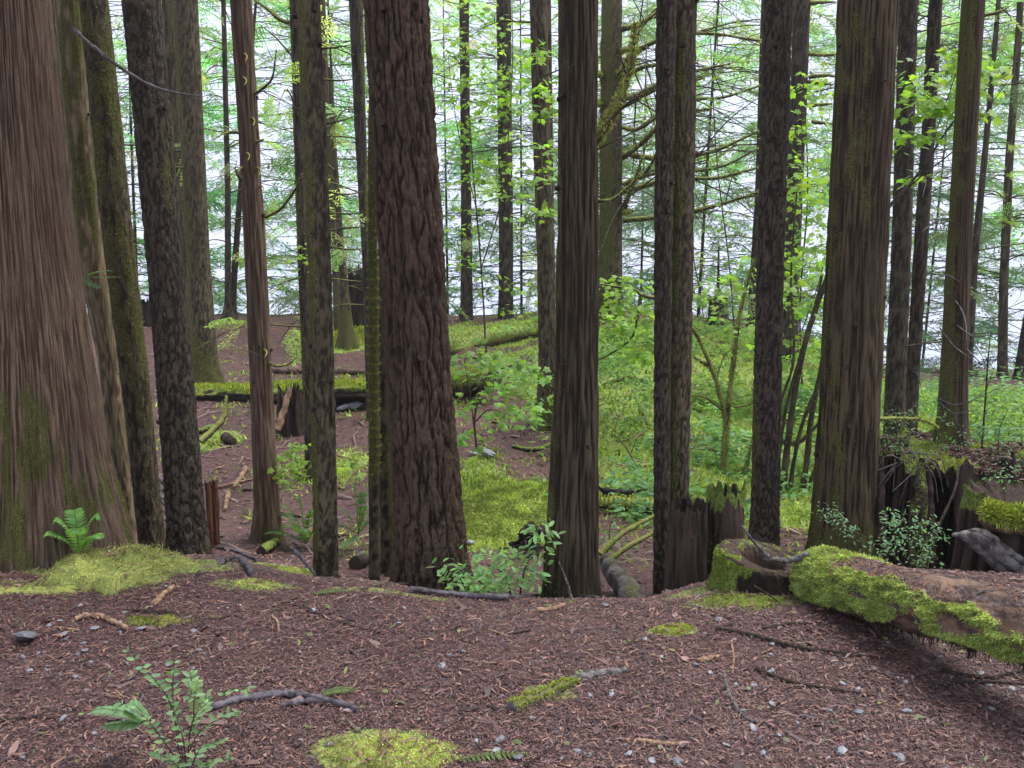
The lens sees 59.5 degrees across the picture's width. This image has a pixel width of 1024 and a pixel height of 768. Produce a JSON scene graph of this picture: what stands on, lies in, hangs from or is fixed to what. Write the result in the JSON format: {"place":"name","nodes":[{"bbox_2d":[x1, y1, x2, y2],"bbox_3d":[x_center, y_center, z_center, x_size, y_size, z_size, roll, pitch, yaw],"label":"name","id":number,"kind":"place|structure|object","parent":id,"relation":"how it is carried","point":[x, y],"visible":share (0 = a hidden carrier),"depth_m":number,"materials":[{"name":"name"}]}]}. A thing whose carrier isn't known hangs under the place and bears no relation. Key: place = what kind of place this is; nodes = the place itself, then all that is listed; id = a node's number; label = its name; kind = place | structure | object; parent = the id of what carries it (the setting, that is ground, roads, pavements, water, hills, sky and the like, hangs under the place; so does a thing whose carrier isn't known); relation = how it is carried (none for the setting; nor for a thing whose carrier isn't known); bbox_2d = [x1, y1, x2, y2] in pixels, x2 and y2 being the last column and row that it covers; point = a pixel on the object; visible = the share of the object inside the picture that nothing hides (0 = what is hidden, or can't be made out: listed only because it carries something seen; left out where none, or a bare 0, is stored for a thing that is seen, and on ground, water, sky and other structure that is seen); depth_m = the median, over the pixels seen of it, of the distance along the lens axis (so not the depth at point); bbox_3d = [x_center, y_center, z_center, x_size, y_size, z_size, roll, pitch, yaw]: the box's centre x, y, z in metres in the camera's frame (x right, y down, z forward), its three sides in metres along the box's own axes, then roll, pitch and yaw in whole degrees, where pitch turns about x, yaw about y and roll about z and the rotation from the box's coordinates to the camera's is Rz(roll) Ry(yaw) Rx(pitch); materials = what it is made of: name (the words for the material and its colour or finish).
{"place":"outdoors","nodes":[
{"label":"outdoors","id":0,"kind":"place"},
{"bbox_2d":[0,309,1023,767],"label":"ground","id":1,"kind":"structure","parent":0,"point":[348,423],"depth_m":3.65,"materials":[{"name":"brown plant"}]},
{"bbox_2d":[0,583,86,595],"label":"moss mound","id":2,"kind":"object","parent":1,"relation":"on","point":[55,590],"visible":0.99,"depth_m":4.06,"materials":[{"name":"green plant"}]},
{"bbox_2d":[0,0,135,572],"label":"cedar tree","id":3,"kind":"object","parent":1,"relation":"on","point":[56,460],"visible":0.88,"depth_m":4.33,"materials":[{"name":"brown plant"}]},
{"bbox_2d":[52,0,137,543],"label":"conifer tree","id":4,"kind":"object","parent":1,"relation":"on","point":[78,136],"visible":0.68,"depth_m":5.27,"materials":[{"name":"brown wood"}]},
{"bbox_2d":[29,539,203,597],"bbox_3d":[-1.891,0.863,4.255,0.883,0.188,0.650,0,10,0],"label":"moss mound","id":5,"kind":"object","parent":1,"relation":"on","point":[108,573],"visible":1,"depth_m":4.17,"materials":[{"name":"green plant"}]},
{"bbox_2d":[41,507,104,552],"bbox_3d":[-2.111,0.735,4.350,0.301,0.231,0.191,0,10,0],"label":"bracken fern","id":6,"kind":"object","parent":5,"relation":"on","point":[75,517],"visible":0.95,"depth_m":4.36,"materials":[{"name":"green plant"}]},
{"bbox_2d":[88,699,148,731],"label":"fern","id":7,"kind":"object","parent":1,"relation":"on","point":[129,724],"visible":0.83,"depth_m":2.68,"materials":[{"name":"green plant"}]},
{"bbox_2d":[72,0,201,549],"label":"conifer tree","id":8,"kind":"object","parent":1,"relation":"on","point":[96,37],"visible":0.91,"depth_m":5.20,"materials":[{"name":"brown plant"}]},
{"bbox_2d":[115,610,198,626],"bbox_3d":[-1.488,0.992,3.775,0.418,0.049,0.141,0,10,0],"label":"moss mound","id":9,"kind":"object","parent":1,"relation":"on","point":[163,620],"visible":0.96,"depth_m":3.76,"materials":[{"name":"green plant"}]},
{"bbox_2d":[86,0,238,307],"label":"conifer tree","id":10,"kind":"object","parent":1,"relation":"on","point":[118,26],"visible":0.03,"depth_m":22.08,"materials":[{"name":"green plant"}]},
{"bbox_2d":[121,0,213,556],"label":"conifer tree","id":11,"kind":"object","parent":1,"relation":"on","point":[187,530],"visible":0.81,"depth_m":4.90,"materials":[{"name":"brown plant"}]},
{"bbox_2d":[162,0,190,339],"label":"conifer tree","id":12,"kind":"object","parent":1,"relation":"on","point":[169,38],"visible":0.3,"depth_m":11.50,"materials":[{"name":"brown plant"}]},
{"bbox_2d":[113,645,255,767],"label":"leafy seedling","id":13,"kind":"object","parent":1,"relation":"on","point":[203,708],"visible":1,"depth_m":2.60,"materials":[{"name":"green plant"}]},
{"bbox_2d":[87,0,282,313],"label":"conifer tree","id":14,"kind":"object","parent":1,"relation":"on","point":[207,33],"visible":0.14,"depth_m":18.56,"materials":[{"name":"green plant"}]},
{"bbox_2d":[125,0,264,383],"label":"conifer tree","id":15,"kind":"object","parent":1,"relation":"on","point":[189,79],"visible":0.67,"depth_m":10.97,"materials":[{"name":"brown plant"}]},
{"bbox_2d":[204,479,220,548],"bbox_3d":[-2.061,1.035,6.160,0.101,0.797,0.126,0,10,0],"label":"orange stump","id":16,"kind":"object","parent":1,"relation":"on","point":[212,506],"visible":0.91,"depth_m":6.11,"materials":[{"name":"red wood"}]},
{"bbox_2d":[139,0,293,320],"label":"conifer tree","id":17,"kind":"object","parent":1,"relation":"on","point":[228,311],"visible":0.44,"depth_m":15.56,"materials":[{"name":"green plant"}]},
{"bbox_2d":[122,0,368,314],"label":"conifer tree","id":18,"kind":"object","parent":1,"relation":"on","point":[280,9],"visible":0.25,"depth_m":20.18,"materials":[{"name":"green plant"}]},
{"bbox_2d":[131,0,363,545],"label":"conifer tree","id":19,"kind":"object","parent":1,"relation":"on","point":[266,517],"visible":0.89,"depth_m":6.10,"materials":[{"name":"brown plant"}]},
{"bbox_2d":[267,442,366,492],"bbox_3d":[-1.427,0.604,6.483,0.764,0.386,0.530,0,10,0],"label":"maple sprig","id":20,"kind":"object","parent":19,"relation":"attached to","point":[296,448],"visible":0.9,"depth_m":6.47,"materials":[{"name":"green plant"}]},
{"bbox_2d":[206,3,296,317],"bbox_3d":[-4.849,-4.939,15.530,2.821,8.185,2.148,0,10,0],"label":"conifer tree","id":21,"kind":"object","parent":1,"relation":"on","point":[235,262],"visible":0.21,"depth_m":16.05,"materials":[{"name":"brown plant"}]},
{"bbox_2d":[191,0,367,481],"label":"conifer tree","id":22,"kind":"object","parent":1,"relation":"on","point":[303,336],"visible":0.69,"depth_m":7.85,"materials":[{"name":"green plant"}]},
{"bbox_2d":[194,376,365,411],"bbox_3d":[-2.744,0.168,10.930,2.608,0.570,0.598,1,10,7],"label":"decayed log","id":23,"kind":"object","parent":1,"relation":"on","point":[347,391],"visible":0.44,"depth_m":10.77,"materials":[{"name":"green plant"}]},
{"bbox_2d":[208,689,354,711],"bbox_3d":[-0.796,1.091,3.092,0.515,0.041,0.138,-1,10,-3],"label":"root","id":24,"kind":"object","parent":1,"relation":"on","point":[241,698],"visible":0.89,"depth_m":3.10,"materials":[{"name":"grey wood"}]},
{"bbox_2d":[263,496,312,543],"bbox_3d":[-1.529,0.980,6.272,0.448,0.350,0.273,5,11,29],"label":"sword fern","id":25,"kind":"object","parent":1,"relation":"on","point":[298,529],"visible":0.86,"depth_m":6.31,"materials":[{"name":"green plant"}]},
{"bbox_2d":[275,381,303,437],"bbox_3d":[-2.432,0.398,9.810,0.356,0.895,0.366,0,10,0],"label":"broken snag","id":26,"kind":"object","parent":1,"relation":"on","point":[293,425],"visible":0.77,"depth_m":9.68,"materials":[{"name":"brown wood"}]},
{"bbox_2d":[231,0,362,330],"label":"conifer tree","id":27,"kind":"object","parent":1,"relation":"on","point":[335,262],"visible":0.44,"depth_m":14.18,"materials":[{"name":"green plant"}]},
{"bbox_2d":[258,66,368,350],"bbox_3d":[-2.975,-2.572,13.881,1.805,4.523,2.205,-4,10,-22],"label":"dead snag","id":28,"kind":"object","parent":1,"relation":"on","point":[346,338],"visible":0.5,"depth_m":13.84,"materials":[{"name":"wood"}]},
{"bbox_2d":[292,0,363,579],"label":"conifer tree","id":29,"kind":"object","parent":1,"relation":"on","point":[308,17],"visible":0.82,"depth_m":4.69,"materials":[{"name":"brown plant"}]},
{"bbox_2d":[205,0,472,419],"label":"conifer tree","id":30,"kind":"object","parent":1,"relation":"on","point":[356,15],"visible":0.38,"depth_m":9.64,"materials":[{"name":"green plant"}]},
{"bbox_2d":[201,0,477,315],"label":"conifer tree","id":31,"kind":"object","parent":1,"relation":"on","point":[286,168],"visible":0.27,"depth_m":18.11,"materials":[{"name":"green plant"}]},
{"bbox_2d":[337,482,368,546],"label":"sword fern","id":32,"kind":"object","parent":1,"relation":"on","point":[362,509],"visible":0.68,"depth_m":6.23,"materials":[{"name":"green plant"}]},
{"bbox_2d":[348,263,363,325],"bbox_3d":[-2.681,-1.387,15.293,0.403,1.380,0.378,5,11,28],"label":"burnt stump","id":33,"kind":"object","parent":1,"relation":"on","point":[356,295],"visible":0.53,"depth_m":15.15,"materials":[{"name":"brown wood"}]},
{"bbox_2d":[364,81,382,580],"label":"conifer tree","id":34,"kind":"object","parent":1,"relation":"on","point":[373,390],"visible":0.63,"depth_m":5.09,"materials":[{"name":"brown plant"}]},
{"bbox_2d":[378,257,393,576],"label":"conifer tree","id":35,"kind":"object","parent":1,"relation":"on","point":[386,521],"visible":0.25,"depth_m":5.43,"materials":[{"name":"green plant"}]},
{"bbox_2d":[309,727,479,767],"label":"moss mound","id":36,"kind":"object","parent":1,"relation":"on","point":[387,749],"visible":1,"depth_m":2.76,"materials":[{"name":"green plant"}]},
{"bbox_2d":[362,0,475,592],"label":"conifer tree","id":37,"kind":"object","parent":1,"relation":"on","point":[429,526],"visible":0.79,"depth_m":4.61,"materials":[{"name":"brown plant"}]},
{"bbox_2d":[281,0,598,315],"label":"conifer tree","id":38,"kind":"object","parent":1,"relation":"on","point":[447,210],"visible":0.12,"depth_m":22.19,"materials":[{"name":"green plant"}]},
{"bbox_2d":[450,365,501,396],"bbox_3d":[-0.539,-0.032,10.496,0.914,0.478,0.396,7,12,36],"label":"log end","id":39,"kind":"object","parent":1,"relation":"on","point":[458,386],"visible":0.37,"depth_m":10.31,"materials":[{"name":"green wood"}]},
{"bbox_2d":[434,0,536,321],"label":"conifer tree","id":40,"kind":"object","parent":1,"relation":"on","point":[466,296],"visible":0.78,"depth_m":15.57,"materials":[{"name":"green plant"}]},
{"bbox_2d":[449,322,537,354],"bbox_3d":[-0.371,-0.681,13.581,2.154,0.486,0.646,-9,13,-43],"label":"mossy log","id":41,"kind":"object","parent":1,"relation":"on","point":[464,342],"visible":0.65,"depth_m":13.59,"materials":[{"name":"green plant"}]},
{"bbox_2d":[432,0,557,353],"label":"vine maple","id":42,"kind":"object","parent":1,"relation":"on","point":[478,112],"visible":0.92,"depth_m":12.04,"materials":[{"name":"green plant"}]},
{"bbox_2d":[426,515,566,594],"bbox_3d":[-0.086,0.936,4.670,0.727,0.591,0.611,0,10,0],"label":"leafy bush","id":43,"kind":"object","parent":1,"relation":"on","point":[491,586],"visible":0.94,"depth_m":4.59,"materials":[{"name":"green plant"}]},
{"bbox_2d":[436,0,557,318],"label":"conifer tree","id":44,"kind":"object","parent":1,"relation":"on","point":[506,229],"visible":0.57,"depth_m":15.61,"materials":[{"name":"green plant"}]},
{"bbox_2d":[450,337,553,459],"bbox_3d":[-0.113,0.129,7.523,1.066,1.014,1.365,0,10,0],"label":"vine maple","id":45,"kind":"object","parent":1,"relation":"on","point":[483,368],"visible":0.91,"depth_m":7.46,"materials":[{"name":"green plant"}]},
{"bbox_2d":[409,586,596,599],"bbox_3d":[0.076,1.108,4.457,0.582,0.373,1.063,9,13,42],"label":"root","id":46,"kind":"object","parent":1,"relation":"on","point":[416,589],"visible":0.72,"depth_m":4.24,"materials":[{"name":"grey wood"}]},
{"bbox_2d":[461,468,548,553],"bbox_3d":[-0.079,0.963,7.333,1.599,0.238,2.027,-5,11,-27],"label":"moss mound","id":47,"kind":"object","parent":1,"relation":"on","point":[498,497],"visible":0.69,"depth_m":7.16,"materials":[{"name":"green plant"}]},
{"bbox_2d":[359,0,651,315],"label":"conifer tree","id":48,"kind":"object","parent":1,"relation":"on","point":[455,165],"visible":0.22,"depth_m":21.15,"materials":[{"name":"green plant"}]},
{"bbox_2d":[499,521,545,557],"bbox_3d":[0.118,1.073,6.315,0.327,0.265,0.445,7,12,37],"label":"root wad","id":49,"kind":"object","parent":1,"relation":"on","point":[523,540],"visible":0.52,"depth_m":6.24,"materials":[{"name":"brown wood"}]},
{"bbox_2d":[444,0,634,305],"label":"conifer tree","id":50,"kind":"object","parent":1,"relation":"on","point":[550,54],"visible":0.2,"depth_m":15.31,"materials":[{"name":"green plant"}]},
{"bbox_2d":[506,675,580,713],"bbox_3d":[0.115,1.084,3.138,0.336,0.087,0.097,-8,13,-40],"label":"moss","id":51,"kind":"object","parent":1,"relation":"on","point":[528,699],"visible":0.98,"depth_m":3.11,"materials":[{"name":"green plant"}]},
{"bbox_2d":[459,0,634,430],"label":"conifer tree","id":52,"kind":"object","parent":1,"relation":"on","point":[545,243],"visible":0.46,"depth_m":8.80,"materials":[{"name":"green plant"}]},
{"bbox_2d":[519,38,557,223],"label":"vine maple","id":53,"kind":"object","parent":52,"relation":"hanging from","point":[544,113],"visible":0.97,"depth_m":7.79,"materials":[{"name":"green plant"}]},
{"bbox_2d":[152,311,1022,570],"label":"moss carpet","id":54,"kind":"object","parent":1,"relation":"on","point":[620,454],"visible":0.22,"depth_m":9.25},
{"bbox_2d":[440,0,747,314],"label":"conifer tree","id":55,"kind":"object","parent":1,"relation":"on","point":[526,103],"visible":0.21,"depth_m":19.02,"materials":[{"name":"green plant"}]},
{"bbox_2d":[541,0,657,598],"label":"conifer tree","id":56,"kind":"object","parent":1,"relation":"on","point":[573,501],"visible":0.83,"depth_m":4.47,"materials":[{"name":"brown wood"}]},
{"bbox_2d":[600,552,645,598],"bbox_3d":[0.621,1.127,5.055,0.138,0.160,0.618,-2,10,-10],"label":"lichen log","id":57,"kind":"object","parent":1,"relation":"on","point":[621,582],"visible":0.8,"depth_m":5.01,"materials":[{"name":"grey wood"}]},
{"bbox_2d":[598,331,653,429],"bbox_3d":[1.226,0.049,9.686,0.955,1.298,1.341,2,10,11],"label":"bank shrub","id":58,"kind":"object","parent":1,"relation":"on","point":[632,391],"visible":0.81,"depth_m":9.45,"materials":[{"name":"green plant"}]},
{"bbox_2d":[599,492,653,512],"bbox_3d":[1.117,0.982,7.258,0.953,0.231,0.193,0,10,0],"label":"mossy log","id":59,"kind":"object","parent":1,"relation":"on","point":[608,501],"visible":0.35,"depth_m":7.21,"materials":[{"name":"green plant"}]},
{"bbox_2d":[513,0,760,316],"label":"conifer tree","id":60,"kind":"object","parent":1,"relation":"on","point":[718,216],"visible":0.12,"depth_m":22.14,"materials":[{"name":"green plant"}]},
{"bbox_2d":[652,0,676,594],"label":"conifer tree","id":61,"kind":"object","parent":1,"relation":"on","point":[665,47],"visible":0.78,"depth_m":4.83,"materials":[{"name":"brown plant"}]},
{"bbox_2d":[528,0,835,337],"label":"conifer tree","id":62,"kind":"object","parent":1,"relation":"on","point":[746,8],"visible":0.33,"depth_m":17.28,"materials":[{"name":"green plant"}]},
{"bbox_2d":[670,0,699,503],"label":"conifer tree","id":63,"kind":"object","parent":1,"relation":"on","point":[685,154],"visible":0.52,"depth_m":4.85,"materials":[{"name":"brown plant"}]},
{"bbox_2d":[663,492,707,593],"bbox_3d":[0.901,0.972,4.640,0.231,0.806,0.238,0,10,0],"label":"rotten stump","id":64,"kind":"object","parent":1,"relation":"on","point":[687,554],"visible":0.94,"depth_m":4.55,"materials":[{"name":"brown wood"}]},
{"bbox_2d":[597,0,835,332],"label":"conifer tree","id":65,"kind":"object","parent":1,"relation":"on","point":[612,155],"visible":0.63,"depth_m":13.55,"materials":[{"name":"green plant"}]},
{"bbox_2d":[691,256,755,474],"bbox_3d":[1.929,0.017,8.119,0.990,2.337,1.422,2,10,11],"label":"young maple","id":66,"kind":"object","parent":1,"relation":"on","point":[725,408],"visible":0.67,"depth_m":8.10,"materials":[{"name":"green plant"}]},
{"bbox_2d":[693,246,754,327],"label":"sapling","id":67,"kind":"object","parent":1,"relation":"on","point":[717,286],"visible":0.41,"depth_m":14.27,"materials":[{"name":"green plant"}]},
{"bbox_2d":[705,478,746,578],"bbox_3d":[1.112,0.903,4.715,0.231,0.811,0.228,6,11,34],"label":"rotten stump","id":68,"kind":"object","parent":1,"relation":"on","point":[725,505],"visible":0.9,"depth_m":4.61,"materials":[{"name":"brown wood"}]},
{"bbox_2d":[694,19,761,334],"bbox_3d":[2.983,-2.735,12.792,1.374,4.767,1.486,0,10,0],"label":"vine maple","id":69,"kind":"object","parent":1,"relation":"on","point":[725,265],"visible":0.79,"depth_m":12.69,"materials":[{"name":"green plant"}]},
{"bbox_2d":[649,0,830,326],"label":"conifer tree","id":70,"kind":"object","parent":1,"relation":"on","point":[753,251],"visible":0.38,"depth_m":14.63,"materials":[{"name":"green plant"}]},
{"bbox_2d":[684,590,797,609],"bbox_3d":[1.017,0.961,3.974,0.510,0.086,0.253,0,10,0],"label":"moss mound","id":71,"kind":"object","parent":1,"relation":"on","point":[759,601],"visible":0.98,"depth_m":3.93,"materials":[{"name":"green plant"}]},
{"bbox_2d":[705,538,795,595],"bbox_3d":[1.177,0.886,4.223,0.609,0.281,0.481,0,10,0],"label":"hollow stump","id":72,"kind":"object","parent":1,"relation":"on","point":[739,565],"visible":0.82,"depth_m":4.14,"materials":[{"name":"green plant"}]},
{"bbox_2d":[492,296,1023,525],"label":"undergrowth","id":73,"kind":"object","parent":1,"relation":"on","point":[802,400],"visible":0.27,"depth_m":9.16,"materials":[{"name":"green plant"}]},
{"bbox_2d":[692,61,834,397],"bbox_3d":[3.010,-1.683,10.352,2.306,4.037,1.648,0,10,0],"label":"vine maple","id":74,"kind":"object","parent":1,"relation":"on","point":[802,310],"visible":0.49,"depth_m":10.33,"materials":[{"name":"green plant"}]},
{"bbox_2d":[748,0,792,546],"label":"conifer tree","id":75,"kind":"object","parent":1,"relation":"on","point":[776,52],"visible":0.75,"depth_m":5.30,"materials":[{"name":"brown plant"}]},
{"bbox_2d":[622,0,949,342],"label":"conifer tree","id":76,"kind":"object","parent":1,"relation":"on","point":[706,40],"visible":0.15,"depth_m":24.10,"materials":[{"name":"green plant"}]},
{"bbox_2d":[715,626,860,656],"bbox_3d":[1.079,1.020,3.534,0.557,0.028,0.049,4,10,24],"label":"twig","id":77,"kind":"object","parent":1,"relation":"on","point":[768,639],"visible":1,"depth_m":3.53,"materials":[{"name":"brown wood"}]},
{"bbox_2d":[697,0,886,362],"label":"conifer tree","id":78,"kind":"object","parent":1,"relation":"on","point":[801,28],"visible":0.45,"depth_m":12.47,"materials":[{"name":"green plant"}]},
{"bbox_2d":[780,171,829,492],"bbox_3d":[2.300,-0.144,7.407,0.690,3.151,1.175,5,11,29],"label":"vine maple","id":79,"kind":"object","parent":1,"relation":"on","point":[787,442],"visible":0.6,"depth_m":7.49,"materials":[{"name":"green plant"}]},
{"bbox_2d":[803,0,939,556],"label":"conifer tree","id":80,"kind":"object","parent":1,"relation":"on","point":[847,447],"visible":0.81,"depth_m":5.05,"materials":[{"name":"brown wood"}]},
{"bbox_2d":[739,0,1023,376],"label":"conifer tree","id":81,"kind":"object","parent":1,"relation":"on","point":[948,30],"visible":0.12,"depth_m":16.90,"materials":[{"name":"green plant"}]},
{"bbox_2d":[859,501,950,568],"bbox_3d":[1.942,0.782,4.437,0.561,0.392,0.331,0,10,0],"label":"huckleberry bush","id":82,"kind":"object","parent":1,"relation":"on","point":[895,522],"visible":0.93,"depth_m":4.44,"materials":[{"name":"green plant"}]},
{"bbox_2d":[787,544,1023,674],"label":"fallen log","id":83,"kind":"object","parent":1,"relation":"on","point":[970,616],"visible":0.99,"depth_m":3.35,"materials":[{"name":"green plant"}]},
{"bbox_2d":[797,0,1023,430],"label":"conifer tree","id":84,"kind":"object","parent":1,"relation":"on","point":[921,239],"visible":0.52,"depth_m":8.05,"materials":[{"name":"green plant"}]},
{"bbox_2d":[804,0,1023,374],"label":"conifer tree","id":85,"kind":"object","parent":1,"relation":"on","point":[992,187],"visible":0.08,"depth_m":22.52,"materials":[{"name":"green plant"}]},
{"bbox_2d":[809,0,1023,376],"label":"conifer tree","id":86,"kind":"object","parent":1,"relation":"on","point":[932,362],"visible":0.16,"depth_m":18.57,"materials":[{"name":"green plant"}]},
{"bbox_2d":[817,0,1023,435],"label":"conifer tree","id":87,"kind":"object","parent":1,"relation":"on","point":[898,318],"visible":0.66,"depth_m":7.83,"materials":[{"name":"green plant"}]},
{"bbox_2d":[875,421,1023,568],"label":"giant stump","id":88,"kind":"object","parent":1,"relation":"on","point":[926,483],"visible":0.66,"depth_m":5.44,"materials":[{"name":"brown wood"}]},
{"bbox_2d":[880,401,1023,469],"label":"huckleberry bush","id":89,"kind":"object","parent":88,"relation":"on","point":[974,430],"visible":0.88,"depth_m":5.40,"materials":[{"name":"green plant"}]},
{"bbox_2d":[884,0,1023,374],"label":"conifer tree","id":90,"kind":"object","parent":1,"relation":"on","point":[987,232],"visible":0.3,"depth_m":17.49,"materials":[{"name":"green plant"}]},
{"bbox_2d":[891,0,1023,378],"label":"conifer tree","id":91,"kind":"object","parent":1,"relation":"on","point":[978,213],"visible":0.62,"depth_m":13.75,"materials":[{"name":"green plant"}]},
{"bbox_2d":[910,0,1023,377],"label":"conifer tree","id":92,"kind":"object","parent":1,"relation":"on","point":[1014,103],"visible":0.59,"depth_m":14.66,"materials":[{"name":"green plant"}]},
{"bbox_2d":[919,386,1023,441],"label":"bright shrub","id":93,"kind":"object","parent":1,"relation":"on","point":[1018,411],"visible":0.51,"depth_m":8.49,"materials":[{"name":"green plant"}]},
{"bbox_2d":[950,477,1023,572],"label":"broken stump","id":94,"kind":"object","parent":1,"relation":"on","point":[965,557],"visible":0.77,"depth_m":4.68,"materials":[{"name":"brown wood"}]},
{"bbox_2d":[976,496,1023,535],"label":"mossy log","id":95,"kind":"object","parent":94,"relation":"on","point":[1000,516],"visible":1,"depth_m":4.38,"materials":[{"name":"green plant"}]},
{"bbox_2d":[952,528,1023,573],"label":"driftwood root","id":96,"kind":"object","parent":1,"relation":"on","point":[994,552],"visible":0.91,"depth_m":4.38,"materials":[{"name":"grey wood"}]},
{"bbox_2d":[87,264,1023,368],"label":"lake water","id":97,"kind":"structure","parent":0,"point":[930,352],"depth_m":123.16,"materials":[{"name":"grey liquid"}]},
{"bbox_2d":[108,0,1023,263],"label":"sky","id":98,"kind":"structure","parent":0,"point":[530,163],"materials":[{"name":"white"}]},
{"bbox_2d":[598,275,694,377],"bbox_3d":[1.215,-0.551,9.025,1.238,1.127,1.483,0,10,0],"label":"vine maple","id":99,"kind":"object","parent":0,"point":[638,308],"visible":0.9,"depth_m":8.80,"materials":[{"name":"green plant"}]},
{"bbox_2d":[890,46,1017,205],"bbox_3d":[2.888,-1.714,6.008,1.046,1.146,0.771,0,10,0],"label":"vine maple","id":100,"kind":"object","parent":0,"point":[933,109],"visible":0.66,"depth_m":5.94,"materials":[{"name":"green plant"}]},
{"bbox_2d":[889,0,1022,448],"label":"cedar tree","id":101,"kind":"object","parent":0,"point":[953,397],"visible":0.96,"depth_m":5.52,"materials":[{"name":"brown plant"}]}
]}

